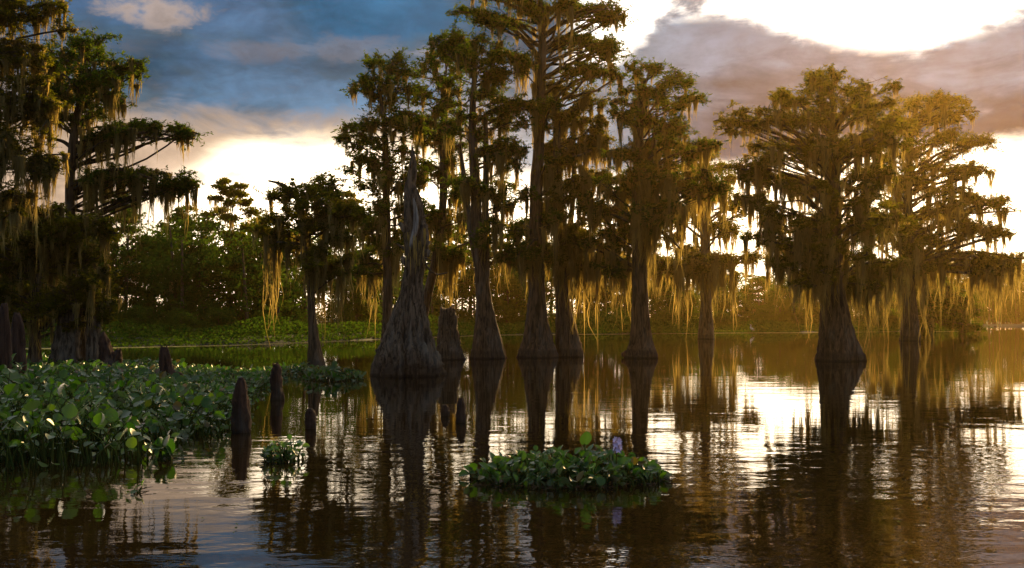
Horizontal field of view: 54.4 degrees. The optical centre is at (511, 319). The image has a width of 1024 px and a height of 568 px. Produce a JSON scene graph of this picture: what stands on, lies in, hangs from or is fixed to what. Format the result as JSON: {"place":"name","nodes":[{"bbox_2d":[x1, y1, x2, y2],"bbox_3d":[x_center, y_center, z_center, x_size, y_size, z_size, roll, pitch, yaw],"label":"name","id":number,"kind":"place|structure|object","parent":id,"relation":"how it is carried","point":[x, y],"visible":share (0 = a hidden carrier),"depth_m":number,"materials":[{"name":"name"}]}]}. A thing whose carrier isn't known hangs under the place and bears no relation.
{"place":"outdoors","nodes":[
{"label":"outdoors","id":0,"kind":"place"},
{"bbox_2d":[25,331,941,348],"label":"duckweed","id":1,"kind":"object","parent":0,"point":[380,339],"visible":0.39,"depth_m":55.75,"materials":[{"name":"green plant"}]},
{"bbox_2d":[0,327,1023,567],"bbox_3d":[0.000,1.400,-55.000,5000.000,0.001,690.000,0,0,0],"label":"water","id":2,"kind":"structure","parent":0,"point":[954,462],"depth_m":9.24,"materials":[{"name":"black liquid"}]},
{"bbox_2d":[0,303,13,388],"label":"tree stump","id":3,"kind":"object","parent":2,"relation":"on","point":[5,346],"visible":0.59,"depth_m":15.44,"materials":[{"name":"brown wood"}]},
{"bbox_2d":[11,312,26,382],"bbox_3d":[-8.903,0.927,17.991,0.390,2.146,0.314,0,0,0],"label":"tree stump","id":4,"kind":"object","parent":2,"relation":"on","point":[18,340],"visible":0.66,"depth_m":17.93,"materials":[{"name":"brown wood"}]},
{"bbox_2d":[0,0,80,265],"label":"cypress tree","id":5,"kind":"object","parent":2,"relation":"on","point":[32,103],"visible":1,"depth_m":23.36,"materials":[{"name":"green plant"}]},
{"bbox_2d":[0,198,123,365],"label":"cypress tree","id":6,"kind":"object","parent":2,"relation":"in","point":[58,232],"visible":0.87,"depth_m":25.75,"materials":[{"name":"green plant"}]},
{"bbox_2d":[48,303,82,363],"bbox_3d":[-11.708,0.758,25.992,1.036,2.488,0.937,0,0,0],"label":"tree stump","id":7,"kind":"object","parent":2,"relation":"on","point":[65,345],"visible":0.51,"depth_m":25.80,"materials":[{"name":"brown wood"}]},
{"bbox_2d":[80,318,86,360],"bbox_3d":[-11.428,0.912,26.504,0.464,2.176,0.423,0,0,0],"label":"tree stump","id":8,"kind":"object","parent":2,"relation":"in","point":[83,347],"visible":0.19,"depth_m":26.39,"materials":[{"name":"brown wood"}]},
{"bbox_2d":[86,316,101,362],"bbox_3d":[-10.942,0.939,25.978,0.533,2.122,0.503,0,0,0],"label":"tree stump","id":9,"kind":"object","parent":2,"relation":"on","point":[92,345],"visible":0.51,"depth_m":25.86,"materials":[{"name":"brown wood"}]},
{"bbox_2d":[98,331,122,365],"bbox_3d":[-10.130,1.141,25.010,0.759,1.718,0.715,0,0,0],"label":"tree stump","id":10,"kind":"object","parent":2,"relation":"on","point":[109,355],"visible":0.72,"depth_m":24.89,"materials":[{"name":"brown wood"}]},
{"bbox_2d":[27,17,213,286],"bbox_3d":[-11.476,-3.202,27.905,5.250,10.613,3.418,0,0,30],"label":"cypress tree","id":11,"kind":"object","parent":2,"relation":"on","point":[85,87],"visible":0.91,"depth_m":27.77,"materials":[{"name":"green plant"}]},
{"bbox_2d":[130,479,149,493],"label":"hyacinth clump","id":12,"kind":"object","parent":2,"relation":"on","point":[133,491],"visible":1,"depth_m":8.06,"materials":[{"name":"green plant"}]},
{"bbox_2d":[0,352,296,469],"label":"water hyacinth","id":13,"kind":"object","parent":2,"relation":"on","point":[49,402],"visible":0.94,"depth_m":12.26,"materials":[{"name":"green plant"}]},
{"bbox_2d":[149,434,178,459],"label":"hyacinth clump","id":14,"kind":"object","parent":2,"relation":"on","point":[165,448],"visible":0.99,"depth_m":9.94,"materials":[{"name":"green plant"}]},
{"bbox_2d":[158,346,182,380],"bbox_3d":[-6.872,1.255,19.991,0.583,1.490,0.604,0,0,0],"label":"cypress knee","id":15,"kind":"object","parent":2,"relation":"on","point":[165,362],"visible":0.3,"depth_m":19.92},
{"bbox_2d":[230,377,251,432],"bbox_3d":[-3.371,1.356,12.403,0.304,1.288,0.317,0,0,0],"label":"cypress knee","id":16,"kind":"object","parent":2,"relation":"on","point":[241,419],"visible":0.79,"depth_m":12.32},
{"bbox_2d":[270,362,284,399],"bbox_3d":[-4.107,1.367,17.501,0.317,1.266,0.299,0,0,44],"label":"cypress knee","id":17,"kind":"object","parent":2,"relation":"on","point":[276,386],"visible":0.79,"depth_m":17.41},
{"bbox_2d":[255,434,309,463],"bbox_3d":[-2.249,1.284,9.875,0.554,0.281,0.466,0,0,36],"label":"hyacinth clump","id":18,"kind":"object","parent":2,"relation":"on","point":[290,453],"visible":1,"depth_m":9.84,"materials":[{"name":"green plant"}]},
{"bbox_2d":[263,361,326,374],"bbox_3d":[-5.577,1.279,26.148,1.823,0.340,2.460,0,0,0],"label":"hyacinth clump","id":19,"kind":"object","parent":2,"relation":"on","point":[300,368],"visible":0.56,"depth_m":25.80,"materials":[{"name":"green plant"}]},
{"bbox_2d":[245,169,375,368],"bbox_3d":[-5.518,-1.039,27.086,3.618,6.280,2.278,0,0,18],"label":"cypress tree","id":20,"kind":"object","parent":2,"relation":"in","point":[329,219],"visible":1,"depth_m":26.82,"materials":[{"name":"green plant"}]},
{"bbox_2d":[305,408,315,428],"bbox_3d":[-2.590,1.568,12.802,0.162,0.864,0.147,0,0,0],"label":"cypress knee","id":21,"kind":"object","parent":2,"relation":"on","point":[310,418],"visible":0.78,"depth_m":12.76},
{"bbox_2d":[300,361,365,381],"bbox_3d":[-4.084,1.195,23.140,1.568,0.470,1.510,0,0,-44],"label":"hyacinth clump","id":22,"kind":"object","parent":2,"relation":"on","point":[332,373],"visible":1,"depth_m":22.83,"materials":[{"name":"green plant"}]},
{"bbox_2d":[330,47,436,348],"bbox_3d":[-5.431,-4.739,42.084,4.494,13.692,3.880,0,0,0],"label":"cypress tree","id":23,"kind":"object","parent":2,"relation":"in","point":[376,228],"visible":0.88,"depth_m":41.81,"materials":[{"name":"green plant"}]},
{"bbox_2d":[370,145,447,377],"bbox_3d":[-2.606,-1.193,25.013,2.044,6.386,2.228,0,0,0],"label":"broken stump","id":24,"kind":"object","parent":2,"relation":"in","point":[406,347],"visible":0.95,"depth_m":24.74,"materials":[{"name":"brown wood"}]},
{"bbox_2d":[441,404,449,415],"bbox_3d":[-0.969,1.614,14.501,0.153,0.773,0.150,0,0,0],"label":"cypress knee","id":25,"kind":"object","parent":2,"relation":"on","point":[445,410],"visible":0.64,"depth_m":14.46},
{"bbox_2d":[393,32,504,315],"bbox_3d":[-2.865,-5.580,46.127,4.884,15.377,3.818,0,0,-40],"label":"cypress tree","id":26,"kind":"object","parent":2,"relation":"in","point":[449,259],"visible":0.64,"depth_m":45.77,"materials":[{"name":"green plant"}]},
{"bbox_2d":[436,304,465,359],"bbox_3d":[-2.199,0.726,35.036,1.231,2.548,1.274,0,0,0],"label":"tree stump","id":27,"kind":"object","parent":2,"relation":"on","point":[448,346],"visible":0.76,"depth_m":34.73,"materials":[{"name":"brown wood"}]},
{"bbox_2d":[456,397,466,422],"bbox_3d":[-0.700,1.529,13.593,0.170,0.942,0.187,0,0,0],"label":"cypress knee","id":28,"kind":"object","parent":2,"relation":"on","point":[461,415],"visible":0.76,"depth_m":13.55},
{"bbox_2d":[417,18,543,358],"bbox_3d":[-1.148,-4.320,35.786,4.659,12.912,3.302,0,0,0],"label":"cypress tree","id":29,"kind":"object","parent":2,"relation":"in","point":[459,50],"visible":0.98,"depth_m":35.77,"materials":[{"name":"green plant"}]},
{"bbox_2d":[445,0,638,357],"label":"cypress tree","id":30,"kind":"object","parent":2,"relation":"in","point":[537,341],"visible":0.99,"depth_m":36.67,"materials":[{"name":"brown plant"}]},
{"bbox_2d":[459,432,673,489],"bbox_3d":[0.477,1.208,8.806,1.900,0.446,1.453,0,0,0],"label":"hyacinth clump","id":31,"kind":"object","parent":2,"relation":"on","point":[588,467],"visible":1,"depth_m":8.54,"materials":[{"name":"green leaf"},{"name":"purple flower petal"}]},
{"bbox_2d":[527,76,619,356],"bbox_3d":[2.207,-3.632,37.276,3.666,11.471,2.937,0,0,25],"label":"cypress tree","id":32,"kind":"object","parent":2,"relation":"in","point":[560,193],"visible":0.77,"depth_m":37.21,"materials":[{"name":"green plant"}]},
{"bbox_2d":[569,56,734,357],"bbox_3d":[5.002,-3.858,36.535,5.178,11.969,5.268,0,0,-41],"label":"cypress tree","id":33,"kind":"object","parent":2,"relation":"in","point":[650,192],"visible":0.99,"depth_m":36.23,"materials":[{"name":"green plant"}]},
{"bbox_2d":[648,273,698,319],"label":"leafy tree","id":34,"kind":"object","parent":2,"relation":"on","point":[655,304],"visible":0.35,"depth_m":110.62,"materials":[{"name":"green plant"}]},
{"bbox_2d":[755,286,809,322],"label":"leafy tree","id":35,"kind":"object","parent":2,"relation":"on","point":[770,297],"visible":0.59,"depth_m":118.84,"materials":[{"name":"green plant"}]},
{"bbox_2d":[712,63,920,361],"bbox_3d":[11.021,-3.352,33.984,6.945,10.935,5.500,0,0,-36],"label":"cypress tree","id":36,"kind":"object","parent":2,"relation":"on","point":[815,255],"visible":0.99,"depth_m":33.38,"materials":[{"name":"green plant"}]},
{"bbox_2d":[858,88,1023,340],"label":"cypress tree","id":37,"kind":"object","parent":2,"relation":"in","point":[985,268],"visible":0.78,"depth_m":65.48,"materials":[{"name":"green plant"}]},
{"bbox_2d":[0,0,1023,318],"label":"sky","id":38,"kind":"structure","parent":0,"point":[265,77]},
{"bbox_2d":[25,377,1015,532],"bbox_3d":[0.279,1.390,16.176,22.838,0.010,19.352,0,0,0],"label":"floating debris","id":39,"kind":"object","parent":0,"point":[694,455],"visible":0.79,"depth_m":8.63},
{"bbox_2d":[26,319,1023,347],"bbox_3d":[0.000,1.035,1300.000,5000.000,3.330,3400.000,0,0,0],"label":"ground","id":40,"kind":"structure","parent":0,"point":[984,325],"depth_m":63.57,"materials":[{"name":"soil"}]},
{"bbox_2d":[8,221,77,323],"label":"leafy tree","id":41,"kind":"object","parent":40,"relation":"on","point":[21,311],"visible":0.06,"depth_m":58.84,"materials":[{"name":"green plant"}]},
{"bbox_2d":[46,234,130,326],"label":"leafy tree","id":42,"kind":"object","parent":40,"relation":"on","point":[111,266],"visible":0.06,"depth_m":63.76,"materials":[{"name":"green plant"}]},
{"bbox_2d":[99,296,130,334],"bbox_3d":[-24.859,0.010,62.093,2.602,3.149,2.528,0,0,-10],"label":"bush","id":43,"kind":"object","parent":40,"relation":"on","point":[117,313],"visible":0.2,"depth_m":61.81,"materials":[{"name":"green plant"}]},
{"bbox_2d":[98,194,158,318],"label":"cypress tree","id":44,"kind":"object","parent":40,"relation":"on","point":[145,239],"visible":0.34,"depth_m":65.36,"materials":[{"name":"green plant"}]},
{"bbox_2d":[116,303,163,336],"bbox_3d":[-22.655,0.204,60.039,2.970,2.478,3.078,0,0,-27],"label":"bush","id":45,"kind":"object","parent":40,"relation":"on","point":[138,311],"visible":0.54,"depth_m":59.63,"materials":[{"name":"green plant"}]},
{"bbox_2d":[118,232,193,329],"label":"leafy tree","id":46,"kind":"object","parent":40,"relation":"on","point":[152,304],"visible":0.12,"depth_m":69.07,"materials":[{"name":"green plant"}]},
{"bbox_2d":[152,204,197,278],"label":"tree","id":47,"kind":"object","parent":40,"relation":"on","point":[178,213],"visible":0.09,"depth_m":73.44,"materials":[{"name":"green plant"}]},
{"bbox_2d":[156,233,234,330],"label":"leafy tree","id":48,"kind":"object","parent":40,"relation":"on","point":[204,248],"visible":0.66,"depth_m":63.21,"materials":[{"name":"green plant"}]},
{"bbox_2d":[198,306,244,335],"bbox_3d":[-18.152,0.259,62.034,3.180,2.326,3.069,0,0,-37],"label":"bush","id":49,"kind":"object","parent":40,"relation":"on","point":[216,316],"visible":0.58,"depth_m":61.56,"materials":[{"name":"green plant"}]},
{"bbox_2d":[195,177,262,305],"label":"cypress tree","id":50,"kind":"object","parent":40,"relation":"on","point":[221,212],"visible":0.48,"depth_m":69.79,"materials":[{"name":"green plant"}]},
{"bbox_2d":[204,247,270,326],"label":"leafy tree","id":51,"kind":"object","parent":40,"relation":"on","point":[252,270],"visible":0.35,"depth_m":67.26,"materials":[{"name":"green plant"}]},
{"bbox_2d":[223,216,275,289],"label":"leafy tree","id":52,"kind":"object","parent":40,"relation":"on","point":[253,224],"visible":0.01,"depth_m":77.28,"materials":[{"name":"green plant"}]},
{"bbox_2d":[245,310,281,335],"bbox_3d":[-16.005,0.372,64.089,2.837,2.105,2.920,0,0,-24],"label":"bush","id":53,"kind":"object","parent":40,"relation":"on","point":[257,314],"visible":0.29,"depth_m":63.75,"materials":[{"name":"green plant"}]},
{"bbox_2d":[249,225,317,319],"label":"leafy tree","id":54,"kind":"object","parent":40,"relation":"on","point":[292,263],"visible":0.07,"depth_m":73.17,"materials":[{"name":"green plant"}]},
{"bbox_2d":[280,304,307,334],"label":"bush","id":55,"kind":"object","parent":40,"relation":"on","point":[295,310],"visible":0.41,"depth_m":67.71,"materials":[{"name":"green plant"}]},
{"bbox_2d":[317,301,356,331],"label":"bush","id":56,"kind":"object","parent":40,"relation":"on","point":[348,315],"visible":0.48,"depth_m":75.66,"materials":[{"name":"green plant"}]},
{"bbox_2d":[317,190,375,294],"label":"cypress tree","id":57,"kind":"object","parent":40,"relation":"on","point":[352,194],"visible":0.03,"depth_m":85.29,"materials":[{"name":"green plant"}]},
{"bbox_2d":[331,276,382,329],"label":"leafy tree","id":58,"kind":"object","parent":40,"relation":"on","point":[360,307],"visible":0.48,"depth_m":77.39,"materials":[{"name":"green plant"}]},
{"bbox_2d":[353,269,402,313],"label":"leafy tree","id":59,"kind":"object","parent":40,"relation":"on","point":[394,295],"visible":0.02,"depth_m":88.67,"materials":[{"name":"green plant"}]},
{"bbox_2d":[391,211,457,303],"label":"cypress tree","id":60,"kind":"object","parent":40,"relation":"on","point":[454,233],"visible":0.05,"depth_m":97.56,"materials":[{"name":"green plant"}]},
{"bbox_2d":[423,273,468,315],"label":"leafy tree","id":61,"kind":"object","parent":40,"relation":"on","point":[455,296],"visible":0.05,"depth_m":98.72,"materials":[{"name":"green plant"}]},
{"bbox_2d":[456,307,474,326],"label":"bush","id":62,"kind":"object","parent":40,"relation":"on","point":[462,313],"visible":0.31,"depth_m":99.52,"materials":[{"name":"green plant"}]},
{"bbox_2d":[451,216,496,309],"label":"cypress tree","id":63,"kind":"object","parent":40,"relation":"on","point":[470,287],"visible":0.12,"depth_m":102.70,"materials":[{"name":"green plant"}]},
{"bbox_2d":[25,307,954,347],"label":"bank plants","id":64,"kind":"object","parent":40,"relation":"on","point":[605,326],"visible":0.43,"depth_m":69.00,"materials":[{"name":"green plant"}]},
{"bbox_2d":[498,310,520,323],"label":"bush","id":65,"kind":"object","parent":40,"relation":"on","point":[502,320],"visible":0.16,"depth_m":103.44,"materials":[{"name":"green plant"}]},
{"bbox_2d":[4,203,1023,335],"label":"wood","id":66,"kind":"object","parent":40,"relation":"on","point":[181,239],"visible":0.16,"depth_m":66.63,"materials":[{"name":"green plant"}]},
{"bbox_2d":[489,258,554,322],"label":"leafy tree","id":67,"kind":"object","parent":40,"relation":"on","point":[520,313],"visible":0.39,"depth_m":102.33,"materials":[{"name":"green plant"}]},
{"bbox_2d":[494,223,554,308],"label":"cypress tree","id":68,"kind":"object","parent":40,"relation":"on","point":[551,295],"visible":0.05,"depth_m":110.94,"materials":[{"name":"green plant"}]},
{"bbox_2d":[546,224,604,317],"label":"cypress tree","id":69,"kind":"object","parent":40,"relation":"on","point":[579,310],"visible":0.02,"depth_m":111.51,"materials":[{"name":"green plant"}]},
{"bbox_2d":[582,310,609,321],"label":"bush","id":70,"kind":"object","parent":40,"relation":"on","point":[593,313],"visible":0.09,"depth_m":105.81,"materials":[{"name":"green plant"}]},
{"bbox_2d":[571,275,631,317],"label":"leafy tree","id":71,"kind":"object","parent":40,"relation":"on","point":[603,300],"visible":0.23,"depth_m":110.85,"materials":[{"name":"green plant"}]},
{"bbox_2d":[602,242,663,304],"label":"cypress tree","id":72,"kind":"object","parent":40,"relation":"on","point":[658,245],"visible":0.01,"depth_m":114.64,"materials":[{"name":"green plant"}]},
{"bbox_2d":[652,304,693,324],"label":"bush","id":73,"kind":"object","parent":40,"relation":"on","point":[667,313],"visible":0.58,"depth_m":107.21,"materials":[{"name":"green plant"}]},
{"bbox_2d":[663,291,717,323],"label":"leafy tree","id":74,"kind":"object","parent":40,"relation":"on","point":[696,303],"visible":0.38,"depth_m":108.89,"materials":[{"name":"green plant"}]},
{"bbox_2d":[647,145,762,338],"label":"cypress tree","id":75,"kind":"object","parent":40,"relation":"on","point":[707,270],"visible":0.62,"depth_m":71.55,"materials":[{"name":"green plant"}]},
{"bbox_2d":[713,310,740,326],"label":"bush","id":76,"kind":"object","parent":40,"relation":"on","point":[725,319],"visible":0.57,"depth_m":111.38,"materials":[{"name":"green plant"}]},
{"bbox_2d":[713,291,760,323],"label":"leafy tree","id":77,"kind":"object","parent":40,"relation":"on","point":[744,312],"visible":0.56,"depth_m":117.02,"materials":[{"name":"green plant"}]},
{"bbox_2d":[738,274,773,310],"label":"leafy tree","id":78,"kind":"object","parent":40,"relation":"on","point":[757,291],"visible":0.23,"depth_m":127.44,"materials":[{"name":"green plant"}]},
{"bbox_2d":[775,276,819,322],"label":"leafy tree","id":79,"kind":"object","parent":40,"relation":"on","point":[816,314],"visible":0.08,"depth_m":121.91,"materials":[{"name":"green plant"}]},
{"bbox_2d":[784,307,817,323],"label":"bush","id":80,"kind":"object","parent":40,"relation":"on","point":[802,319],"visible":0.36,"depth_m":119.28,"materials":[{"name":"green plant"}]},
{"bbox_2d":[852,309,894,327],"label":"bush","id":81,"kind":"object","parent":40,"relation":"on","point":[880,317],"visible":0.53,"depth_m":121.30,"materials":[{"name":"green plant"}]},
{"bbox_2d":[856,292,901,323],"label":"leafy tree","id":82,"kind":"object","parent":40,"relation":"on","point":[895,316],"visible":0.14,"depth_m":122.65,"materials":[{"name":"green plant"}]},
{"bbox_2d":[887,273,993,333],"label":"bush","id":83,"kind":"object","parent":40,"relation":"on","point":[958,321],"visible":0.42,"depth_m":97.02,"materials":[{"name":"plant"}]},
{"bbox_2d":[933,249,982,304],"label":"cypress tree","id":84,"kind":"object","parent":40,"relation":"on","point":[961,285],"visible":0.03,"depth_m":127.66,"materials":[{"name":"green plant"}]},
{"bbox_2d":[980,292,1008,321],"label":"leafy tree","id":85,"kind":"object","parent":40,"relation":"on","point":[997,309],"visible":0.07,"depth_m":230.43,"materials":[{"name":"green plant"}]},
{"bbox_2d":[1005,296,1023,323],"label":"leafy tree","id":86,"kind":"object","parent":40,"relation":"on","point":[1014,321],"visible":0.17,"depth_m":230.50,"materials":[{"name":"green plant"}]},
{"bbox_2d":[1006,261,1023,322],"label":"leafy tree","id":87,"kind":"object","parent":40,"relation":"on","point":[1021,277],"visible":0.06,"depth_m":239.25,"materials":[{"name":"green plant"}]}
]}

